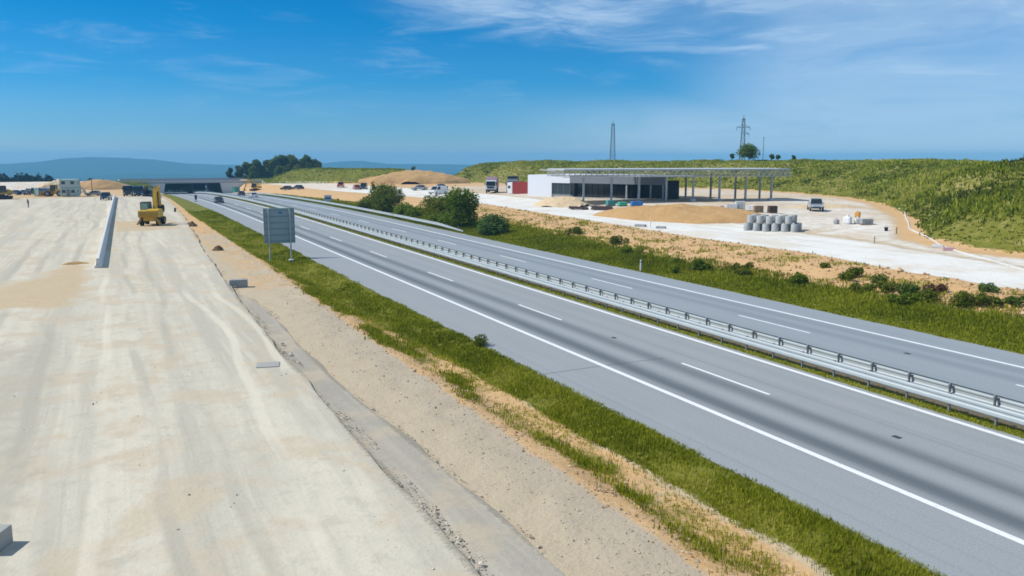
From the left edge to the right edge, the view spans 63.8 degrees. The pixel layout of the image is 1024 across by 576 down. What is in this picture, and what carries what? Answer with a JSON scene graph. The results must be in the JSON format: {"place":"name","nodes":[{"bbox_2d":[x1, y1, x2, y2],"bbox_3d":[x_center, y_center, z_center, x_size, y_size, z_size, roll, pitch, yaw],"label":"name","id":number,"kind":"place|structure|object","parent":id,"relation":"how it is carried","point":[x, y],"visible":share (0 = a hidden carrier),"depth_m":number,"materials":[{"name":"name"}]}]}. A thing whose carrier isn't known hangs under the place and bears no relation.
{"place":"outdoors","nodes":[
{"label":"outdoors","id":0,"kind":"place"},
{"bbox_2d":[0,186,13,198],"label":"excavator","id":1,"kind":"object","parent":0,"point":[3,190],"visible":1,"depth_m":204.10,"materials":[{"name":"metal"}]},
{"bbox_2d":[0,197,74,272],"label":"works road","id":2,"kind":"structure","parent":0,"point":[22,225],"depth_m":129.21,"materials":[{"name":"stone"}]},
{"bbox_2d":[4,287,435,568],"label":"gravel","id":3,"kind":"structure","parent":0,"point":[201,426],"depth_m":32.76,"materials":[{"name":"gravel"}]},
{"bbox_2d":[8,172,458,187],"bbox_3d":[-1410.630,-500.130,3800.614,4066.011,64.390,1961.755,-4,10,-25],"label":"hills","id":4,"kind":"structure","parent":0,"point":[115,177],"depth_m":3801.61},
{"bbox_2d":[0,157,471,176],"bbox_3d":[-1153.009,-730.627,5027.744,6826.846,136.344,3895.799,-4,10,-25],"label":"hills","id":5,"kind":"structure","parent":0,"point":[79,167],"depth_m":4734.87,"materials":[{"name":"blue"}]},
{"bbox_2d":[0,196,479,575],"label":"works road","id":6,"kind":"structure","parent":0,"point":[87,488],"depth_m":28.90,"materials":[{"name":"concrete"}]},
{"bbox_2d":[0,524,12,550],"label":"concrete block","id":7,"kind":"object","parent":6,"relation":"on","point":[6,536],"depth_m":20.78,"materials":[{"name":"concrete"}]},
{"bbox_2d":[94,194,115,267],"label":"concrete barrier","id":8,"kind":"object","parent":6,"relation":"on","point":[101,254],"visible":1,"depth_m":93.05,"materials":[{"name":"concrete"}]},
{"bbox_2d":[100,192,111,199],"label":"car","id":9,"kind":"object","parent":6,"relation":"on","point":[106,195],"visible":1,"depth_m":197.47,"materials":[{"name":"blue paint"}]},
{"bbox_2d":[136,185,166,225],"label":"excavator","id":10,"kind":"object","parent":6,"relation":"on","point":[147,213],"visible":1,"depth_m":119.30,"materials":[{"name":"metal"}]},
{"bbox_2d":[256,361,279,367],"bbox_3d":[-11.562,3.633,38.996,1.050,0.040,0.950,-2,9,-14],"label":"concrete slab","id":11,"kind":"object","parent":6,"relation":"on","point":[266,364],"depth_m":38.95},
{"bbox_2d":[0,160,1023,575],"bbox_3d":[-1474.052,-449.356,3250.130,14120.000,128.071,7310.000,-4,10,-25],"label":"ground","id":12,"kind":"structure","parent":0,"point":[416,412],"depth_m":44.41,"materials":[{"name":"soil"}]},
{"bbox_2d":[0,172,55,181],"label":"woods","id":13,"kind":"object","parent":12,"relation":"on","point":[24,178],"visible":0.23,"depth_m":404.64,"materials":[{"name":"green plant"}]},
{"bbox_2d":[38,184,59,196],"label":"wheel loader","id":14,"kind":"object","parent":12,"relation":"on","point":[52,190],"visible":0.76,"depth_m":227.38,"materials":[{"name":"yellow metal"}]},
{"bbox_2d":[36,179,86,192],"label":"soil heap","id":15,"kind":"object","parent":12,"relation":"on","point":[48,184],"visible":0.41,"depth_m":250.63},
{"bbox_2d":[59,179,80,196],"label":"site cabin","id":16,"kind":"object","parent":12,"relation":"on","point":[69,187],"visible":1,"depth_m":225.15,"materials":[{"name":"white metal"}]},
{"bbox_2d":[80,179,126,189],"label":"soil heap","id":17,"kind":"object","parent":12,"relation":"on","point":[98,184],"visible":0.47,"depth_m":302.85,"materials":[{"name":"soil"}]},
{"bbox_2d":[122,185,133,196],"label":"truck","id":18,"kind":"object","parent":12,"relation":"on","point":[127,190],"visible":0.77,"depth_m":224.52,"materials":[{"name":"metal"}]},
{"bbox_2d":[116,181,149,189],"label":"bank grass","id":19,"kind":"structure","parent":12,"relation":"on","point":[131,183],"depth_m":359.28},
{"bbox_2d":[133,186,148,195],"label":"truck","id":20,"kind":"object","parent":12,"relation":"on","point":[140,190],"visible":0.86,"depth_m":221.24,"materials":[{"name":"metal"}]},
{"bbox_2d":[82,177,212,193],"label":"woods","id":21,"kind":"object","parent":12,"relation":"on","point":[172,191],"depth_m":700.41,"materials":[{"name":"green plant"}]},
{"bbox_2d":[118,178,263,193],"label":"overpass","id":22,"kind":"object","parent":12,"relation":"on","point":[217,185],"visible":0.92,"depth_m":390.44,"materials":[{"name":"concrete"}]},
{"bbox_2d":[229,278,247,287],"bbox_3d":[-21.153,-0.393,63.689,1.350,0.679,0.600,-3,9,-18],"label":"concrete block","id":23,"kind":"object","parent":12,"relation":"on","point":[240,283],"depth_m":63.45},
{"bbox_2d":[234,165,243,177],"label":"broadleaf tree","id":24,"kind":"object","parent":12,"relation":"on","point":[238,173],"visible":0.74,"depth_m":449.74,"materials":[{"name":"green plant"}]},
{"bbox_2d":[242,161,250,178],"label":"broadleaf tree","id":25,"kind":"object","parent":12,"relation":"on","point":[245,165],"visible":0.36,"depth_m":448.86,"materials":[{"name":"green plant"}]},
{"bbox_2d":[243,180,261,190],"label":"excavator","id":26,"kind":"object","parent":12,"relation":"on","point":[254,186],"visible":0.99,"depth_m":320.27,"materials":[{"name":"metal"}]},
{"bbox_2d":[247,166,258,178],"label":"broadleaf tree","id":27,"kind":"object","parent":12,"relation":"on","point":[253,172],"visible":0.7,"depth_m":436.55,"materials":[{"name":"green plant"}]},
{"bbox_2d":[250,159,264,178],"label":"broadleaf tree","id":28,"kind":"object","parent":12,"relation":"on","point":[257,163],"visible":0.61,"depth_m":449.23,"materials":[{"name":"green plant"}]},
{"bbox_2d":[259,160,272,178],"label":"broadleaf tree","id":29,"kind":"object","parent":12,"relation":"on","point":[264,166],"visible":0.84,"depth_m":449.09,"materials":[{"name":"green plant"}]},
{"bbox_2d":[265,155,281,175],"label":"broadleaf tree","id":30,"kind":"object","parent":12,"relation":"on","point":[274,162],"visible":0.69,"depth_m":447.75,"materials":[{"name":"green plant"}]},
{"bbox_2d":[263,208,294,260],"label":"traffic sign","id":31,"kind":"object","parent":12,"relation":"on","point":[279,225],"visible":0.84,"depth_m":81.59,"materials":[{"name":"grey metal"}]},
{"bbox_2d":[273,165,285,176],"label":"broadleaf tree","id":32,"kind":"object","parent":12,"relation":"on","point":[279,169],"visible":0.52,"depth_m":436.32,"materials":[{"name":"green plant"}]},
{"bbox_2d":[276,155,287,172],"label":"broadleaf tree","id":33,"kind":"object","parent":12,"relation":"on","point":[283,160],"visible":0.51,"depth_m":447.85,"materials":[{"name":"green plant"}]},
{"bbox_2d":[284,154,297,171],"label":"broadleaf tree","id":34,"kind":"object","parent":12,"relation":"on","point":[291,159],"visible":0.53,"depth_m":447.81,"materials":[{"name":"green plant"}]},
{"bbox_2d":[303,155,313,167],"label":"broadleaf tree","id":35,"kind":"object","parent":12,"relation":"on","point":[307,160],"visible":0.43,"depth_m":448.15,"materials":[{"name":"green plant"}]},
{"bbox_2d":[248,167,415,184],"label":"bank grass","id":36,"kind":"structure","parent":12,"relation":"on","point":[268,180],"depth_m":352.40,"materials":[{"name":"plant"}]},
{"bbox_2d":[248,192,462,231],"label":"guardrail","id":37,"kind":"object","parent":12,"relation":"on","point":[397,215],"visible":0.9,"depth_m":145.10,"materials":[{"name":"metal"}]},
{"bbox_2d":[356,197,373,209],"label":"tall bush","id":38,"kind":"object","parent":12,"relation":"on","point":[361,203],"visible":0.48,"depth_m":158.48,"materials":[{"name":"green plant"}]},
{"bbox_2d":[364,182,405,211],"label":"tall bush","id":39,"kind":"object","parent":12,"relation":"on","point":[386,197],"visible":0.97,"depth_m":147.34,"materials":[{"name":"green plant"}]},
{"bbox_2d":[236,293,565,575],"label":"road base","id":40,"kind":"object","parent":12,"relation":"on","point":[497,542],"visible":0.77,"depth_m":25.19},
{"bbox_2d":[220,271,498,575],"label":"clods","id":41,"kind":"object","parent":40,"relation":"on","point":[480,563],"visible":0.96,"depth_m":24.69,"materials":[{"name":"soil"}]},
{"bbox_2d":[254,300,558,559],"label":"gravel","id":42,"kind":"structure","parent":40,"relation":"on","point":[529,535],"depth_m":27.01,"materials":[{"name":"gravel"}]},
{"bbox_2d":[390,201,420,219],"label":"tall bush","id":43,"kind":"object","parent":12,"relation":"on","point":[404,209],"visible":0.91,"depth_m":136.37,"materials":[{"name":"green plant"}]},
{"bbox_2d":[358,170,469,183],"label":"soil heap","id":44,"kind":"object","parent":12,"relation":"on","point":[424,177],"visible":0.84,"depth_m":303.02,"materials":[{"name":"soil"}]},
{"bbox_2d":[418,195,448,218],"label":"tall bush","id":45,"kind":"object","parent":12,"relation":"on","point":[431,206],"visible":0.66,"depth_m":127.77,"materials":[{"name":"green plant"}]},
{"bbox_2d":[428,186,447,194],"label":"van","id":46,"kind":"object","parent":12,"relation":"on","point":[436,190],"visible":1,"depth_m":201.66,"materials":[{"name":"white paint"}]},
{"bbox_2d":[426,212,451,225],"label":"tall bush","id":47,"kind":"object","parent":12,"relation":"on","point":[434,217],"visible":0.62,"depth_m":121.58,"materials":[{"name":"green plant"}]},
{"bbox_2d":[440,186,479,225],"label":"tall bush","id":48,"kind":"object","parent":12,"relation":"on","point":[460,208],"visible":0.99,"depth_m":116.04,"materials":[{"name":"green plant"}]},
{"bbox_2d":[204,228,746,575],"bbox_3d":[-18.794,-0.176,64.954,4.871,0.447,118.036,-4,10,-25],"label":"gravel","id":49,"kind":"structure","parent":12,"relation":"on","point":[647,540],"depth_m":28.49,"materials":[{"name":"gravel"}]},
{"bbox_2d":[472,333,488,346],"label":"roadside weed","id":50,"kind":"object","parent":12,"relation":"on","point":[478,339],"visible":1,"depth_m":43.78,"materials":[{"name":"green plant"}]},
{"bbox_2d":[485,177,498,192],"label":"truck","id":51,"kind":"object","parent":12,"relation":"on","point":[491,183],"visible":1,"depth_m":194.38,"materials":[{"name":"metal"}]},
{"bbox_2d":[474,213,510,235],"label":"tall bush","id":52,"kind":"object","parent":12,"relation":"on","point":[491,224],"visible":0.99,"depth_m":105.85,"materials":[{"name":"green plant"}]},
{"bbox_2d":[505,176,518,190],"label":"truck","id":53,"kind":"object","parent":12,"relation":"on","point":[512,178],"visible":0.29,"depth_m":191.97,"materials":[{"name":"metal"}]},
{"bbox_2d":[282,273,747,569],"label":"verge tufts","id":54,"kind":"object","parent":12,"relation":"on","point":[382,337],"visible":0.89,"depth_m":29.03,"materials":[{"name":"green plant"}]},
{"bbox_2d":[512,182,527,193],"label":"shipping container","id":55,"kind":"object","parent":12,"relation":"on","point":[520,187],"visible":0.54,"depth_m":186.43,"materials":[{"name":"metal"}]},
{"bbox_2d":[283,278,767,575],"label":"clods","id":56,"kind":"object","parent":12,"relation":"on","point":[626,482],"visible":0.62,"depth_m":28.12,"materials":[{"name":"soil"}]},
{"bbox_2d":[269,266,833,575],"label":"verge tufts","id":57,"kind":"object","parent":12,"relation":"on","point":[279,271],"visible":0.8,"depth_m":26.49,"materials":[{"name":"green plant"}]},
{"bbox_2d":[534,196,590,207],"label":"soil heap","id":58,"kind":"object","parent":12,"relation":"on","point":[563,202],"visible":0.88,"depth_m":145.65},
{"bbox_2d":[185,209,946,575],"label":"verge grass","id":59,"kind":"structure","parent":12,"relation":"on","point":[475,353],"depth_m":30.90,"materials":[{"name":"plant"}]},
{"bbox_2d":[564,226,582,234],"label":"shrub","id":60,"kind":"object","parent":12,"relation":"on","point":[575,230],"visible":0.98,"depth_m":99.96,"materials":[{"name":"green plant"}]},
{"bbox_2d":[335,302,841,575],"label":"verge straw","id":61,"kind":"object","parent":12,"relation":"on","point":[552,434],"visible":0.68,"depth_m":30.12,"materials":[{"name":"beige plant"}]},
{"bbox_2d":[164,192,1023,575],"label":"carriageway","id":62,"kind":"structure","parent":12,"relation":"on","point":[968,472],"depth_m":32.38,"materials":[{"name":"asphalt"}]},
{"bbox_2d":[199,195,769,394],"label":"road marking","id":63,"kind":"object","parent":62,"relation":"on","point":[561,319],"visible":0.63,"depth_m":39.13,"materials":[{"name":"paint"}]},
{"bbox_2d":[180,193,1023,544],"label":"road marking","id":64,"kind":"object","parent":62,"relation":"on","point":[968,519],"visible":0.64,"depth_m":33.97,"materials":[{"name":"paint"}]},
{"bbox_2d":[590,206,613,209],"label":"beam stack","id":65,"kind":"object","parent":12,"relation":"on","point":[601,207],"visible":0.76,"depth_m":134.74,"materials":[{"name":"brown wood"}]},
{"bbox_2d":[193,192,1023,413],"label":"carriageway","id":66,"kind":"structure","parent":12,"relation":"on","point":[996,378],"depth_m":51.97,"materials":[{"name":"asphalt"}]},
{"bbox_2d":[231,193,1023,367],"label":"road marking","id":67,"kind":"object","parent":66,"relation":"on","point":[735,301],"visible":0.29,"depth_m":54.70,"materials":[{"name":"paint"}]},
{"bbox_2d":[247,196,1023,386],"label":"road marking","id":68,"kind":"object","parent":66,"relation":"on","point":[632,288],"visible":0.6,"depth_m":63.56,"materials":[{"name":"paint"}]},
{"bbox_2d":[195,192,1023,426],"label":"guardrail","id":69,"kind":"object","parent":12,"relation":"on","point":[950,399],"visible":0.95,"depth_m":42.12,"materials":[{"name":"metal"}]},
{"bbox_2d":[200,192,1023,412],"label":"guardrail","id":70,"kind":"object","parent":12,"relation":"on","point":[993,399],"visible":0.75,"depth_m":43.79,"materials":[{"name":"metal"}]},
{"bbox_2d":[610,124,614,159],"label":"lattice mast","id":71,"kind":"object","parent":12,"relation":"on","point":[611,146],"visible":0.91,"depth_m":324.30,"materials":[{"name":"metal"}]},
{"bbox_2d":[608,235,629,243],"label":"shrub","id":72,"kind":"object","parent":12,"relation":"on","point":[615,239],"visible":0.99,"depth_m":90.09,"materials":[{"name":"green plant"}]},
{"bbox_2d":[222,196,1023,438],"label":"median grass","id":73,"kind":"structure","parent":12,"relation":"on","point":[735,346],"depth_m":43.12,"materials":[{"name":"plant"}]},
{"bbox_2d":[619,245,643,252],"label":"shrub","id":74,"kind":"object","parent":12,"relation":"on","point":[625,248],"visible":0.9,"depth_m":83.81,"materials":[{"name":"green plant"}]},
{"bbox_2d":[261,193,1023,353],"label":"verge grass","id":75,"kind":"structure","parent":12,"relation":"on","point":[597,252],"depth_m":61.34,"materials":[{"name":"plant"}]},
{"bbox_2d":[540,168,791,201],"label":"fuel canopy","id":76,"kind":"object","parent":12,"relation":"on","point":[554,170],"visible":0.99,"depth_m":151.46,"materials":[{"name":"metal"}]},
{"bbox_2d":[593,203,760,223],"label":"soil heap","id":77,"kind":"object","parent":12,"relation":"on","point":[682,213],"visible":0.77,"depth_m":113.85,"materials":[{"name":"soil"}]},
{"bbox_2d":[670,258,713,272],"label":"shrub","id":78,"kind":"object","parent":12,"relation":"on","point":[698,264],"visible":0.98,"depth_m":71.31,"materials":[{"name":"green plant"}]},
{"bbox_2d":[415,204,1023,317],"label":"bank weeds","id":79,"kind":"object","parent":12,"relation":"on","point":[581,223],"visible":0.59,"depth_m":80.98,"materials":[{"name":"plant"}]},
{"bbox_2d":[453,157,1023,252],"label":"embankment grass","id":80,"kind":"structure","parent":12,"relation":"on","point":[967,206],"depth_m":163.19,"materials":[{"name":"plant"}]},
{"bbox_2d":[735,201,744,208],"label":"loaded pallet","id":81,"kind":"object","parent":12,"relation":"on","point":[740,204],"visible":0.61,"depth_m":124.64,"materials":[{"name":"plastic"}]},
{"bbox_2d":[729,261,753,269],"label":"shrub","id":82,"kind":"object","parent":12,"relation":"on","point":[736,265],"visible":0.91,"depth_m":70.50,"materials":[{"name":"green plant"}]},
{"bbox_2d":[736,118,748,159],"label":"power pylon","id":83,"kind":"object","parent":12,"relation":"on","point":[743,119],"visible":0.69,"depth_m":294.41,"materials":[{"name":"metal"}]},
{"bbox_2d":[733,268,752,275],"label":"shrub","id":84,"kind":"object","parent":12,"relation":"on","point":[744,271],"visible":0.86,"depth_m":67.77,"materials":[{"name":"green plant"}]},
{"bbox_2d":[472,203,1023,315],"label":"clods","id":85,"kind":"object","parent":12,"relation":"on","point":[898,270],"visible":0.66,"depth_m":76.46,"materials":[{"name":"soil"}]},
{"bbox_2d":[736,143,760,159],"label":"crest tree","id":86,"kind":"object","parent":12,"relation":"on","point":[750,150],"visible":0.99,"depth_m":245.33,"materials":[{"name":"green plant"}]},
{"bbox_2d":[753,205,763,212],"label":"loaded pallet","id":87,"kind":"object","parent":12,"relation":"on","point":[758,208],"visible":0.96,"depth_m":120.36,"materials":[{"name":"brown wood"}]},
{"bbox_2d":[767,206,777,212],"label":"loaded pallet","id":88,"kind":"object","parent":12,"relation":"on","point":[772,209],"visible":1,"depth_m":119.75,"materials":[{"name":"brown wood"}]},
{"bbox_2d":[788,271,809,283],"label":"shrub","id":89,"kind":"object","parent":12,"relation":"on","point":[797,278],"visible":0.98,"depth_m":62.74,"materials":[{"name":"green plant"}]},
{"bbox_2d":[807,198,823,210],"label":"pickup","id":90,"kind":"object","parent":12,"relation":"on","point":[814,203],"visible":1,"depth_m":124.40,"materials":[{"name":"silver paint"}]},
{"bbox_2d":[788,204,871,208],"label":"soil heap","id":91,"kind":"object","parent":12,"relation":"on","point":[831,206],"visible":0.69,"depth_m":131.50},
{"bbox_2d":[837,272,855,279],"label":"shrub","id":92,"kind":"object","parent":12,"relation":"on","point":[847,275],"visible":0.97,"depth_m":62.37,"materials":[{"name":"green plant"}]},
{"bbox_2d":[842,266,864,276],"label":"shrub","id":93,"kind":"object","parent":12,"relation":"on","point":[859,271],"visible":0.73,"depth_m":63.65,"materials":[{"name":"green plant"}]},
{"bbox_2d":[848,281,876,293],"bbox_3d":[25.023,0.068,58.531,2.512,1.142,1.440,-6,11,-35],"label":"shrub","id":94,"kind":"object","parent":12,"relation":"on","point":[867,286],"visible":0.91,"depth_m":58.24,"materials":[{"name":"green plant"}]},
{"bbox_2d":[859,219,873,224],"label":"loaded pallet","id":95,"kind":"object","parent":12,"relation":"on","point":[866,221],"visible":1,"depth_m":99.94,"materials":[{"name":"white wood"}]},
{"bbox_2d":[869,271,888,285],"bbox_3d":[26.865,-0.533,60.151,1.456,1.384,1.370,3,9,18],"label":"shrub","id":96,"kind":"object","parent":12,"relation":"on","point":[877,277],"visible":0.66,"depth_m":60.04,"materials":[{"name":"green plant"}]},
{"bbox_2d":[875,280,899,292],"bbox_3d":[26.765,-0.045,58.626,2.017,1.043,1.534,-4,10,-25],"label":"shrub","id":97,"kind":"object","parent":12,"relation":"on","point":[882,285],"visible":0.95,"depth_m":58.28,"materials":[{"name":"green plant"}]},
{"bbox_2d":[886,292,920,304],"bbox_3d":[26.109,0.762,54.700,2.573,0.981,1.510,-4,10,-25],"label":"shrub","id":98,"kind":"object","parent":12,"relation":"on","point":[902,299],"visible":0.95,"depth_m":54.41,"materials":[{"name":"green plant"}]},
{"bbox_2d":[895,282,921,294],"bbox_3d":[27.330,0.233,56.697,1.574,1.295,2.253,0,9,3],"label":"shrub","id":99,"kind":"object","parent":12,"relation":"on","point":[908,288],"visible":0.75,"depth_m":56.60,"materials":[{"name":"green plant"}]},
{"bbox_2d":[918,287,940,302],"bbox_3d":[27.671,0.566,54.727,1.463,1.248,1.315,5,10,28],"label":"shrub","id":100,"kind":"object","parent":12,"relation":"on","point":[929,294],"visible":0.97,"depth_m":54.57,"materials":[{"name":"green plant"}]},
{"bbox_2d":[936,284,948,291],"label":"shrub","id":101,"kind":"object","parent":12,"relation":"on","point":[942,287],"visible":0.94,"depth_m":57.01,"materials":[{"name":"brown plant"}]},
{"bbox_2d":[947,290,975,307],"bbox_3d":[29.042,0.823,53.075,1.608,1.243,1.700,-2,9,-11],"label":"shrub","id":102,"kind":"object","parent":12,"relation":"on","point":[963,297],"visible":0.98,"depth_m":52.80,"materials":[{"name":"green plant"}]},
{"bbox_2d":[899,208,1023,269],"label":"kerb","id":103,"kind":"structure","parent":12,"relation":"on","point":[963,252],"depth_m":77.19,"materials":[{"name":"concrete"}]},
{"bbox_2d":[971,292,1003,306],"bbox_3d":[30.412,0.817,52.440,2.075,1.065,1.867,-4,10,-25],"label":"shrub","id":104,"kind":"object","parent":12,"relation":"on","point":[981,298],"visible":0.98,"depth_m":52.09,"materials":[{"name":"green plant"}]},
{"bbox_2d":[978,282,1000,292],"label":"shrub","id":105,"kind":"object","parent":12,"relation":"on","point":[982,287],"visible":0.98,"depth_m":55.21,"materials":[{"name":"green plant"}]},
{"bbox_2d":[1004,295,1023,306],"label":"shrub","id":106,"kind":"object","parent":12,"relation":"on","point":[1011,300],"visible":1,"depth_m":51.30,"materials":[{"name":"green plant"}]},
{"bbox_2d":[0,0,1023,164],"label":"sky","id":107,"kind":"structure","parent":0,"point":[215,82],"materials":[{"name":"blue"}]},
{"bbox_2d":[528,174,700,200],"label":"service building","id":108,"kind":"structure","parent":0,"point":[545,185],"depth_m":165.63,"materials":[{"name":"white concrete"}]},
{"bbox_2d":[552,183,569,193],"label":"window","id":109,"kind":"structure","parent":108,"relation":"in","point":[557,188],"depth_m":171.19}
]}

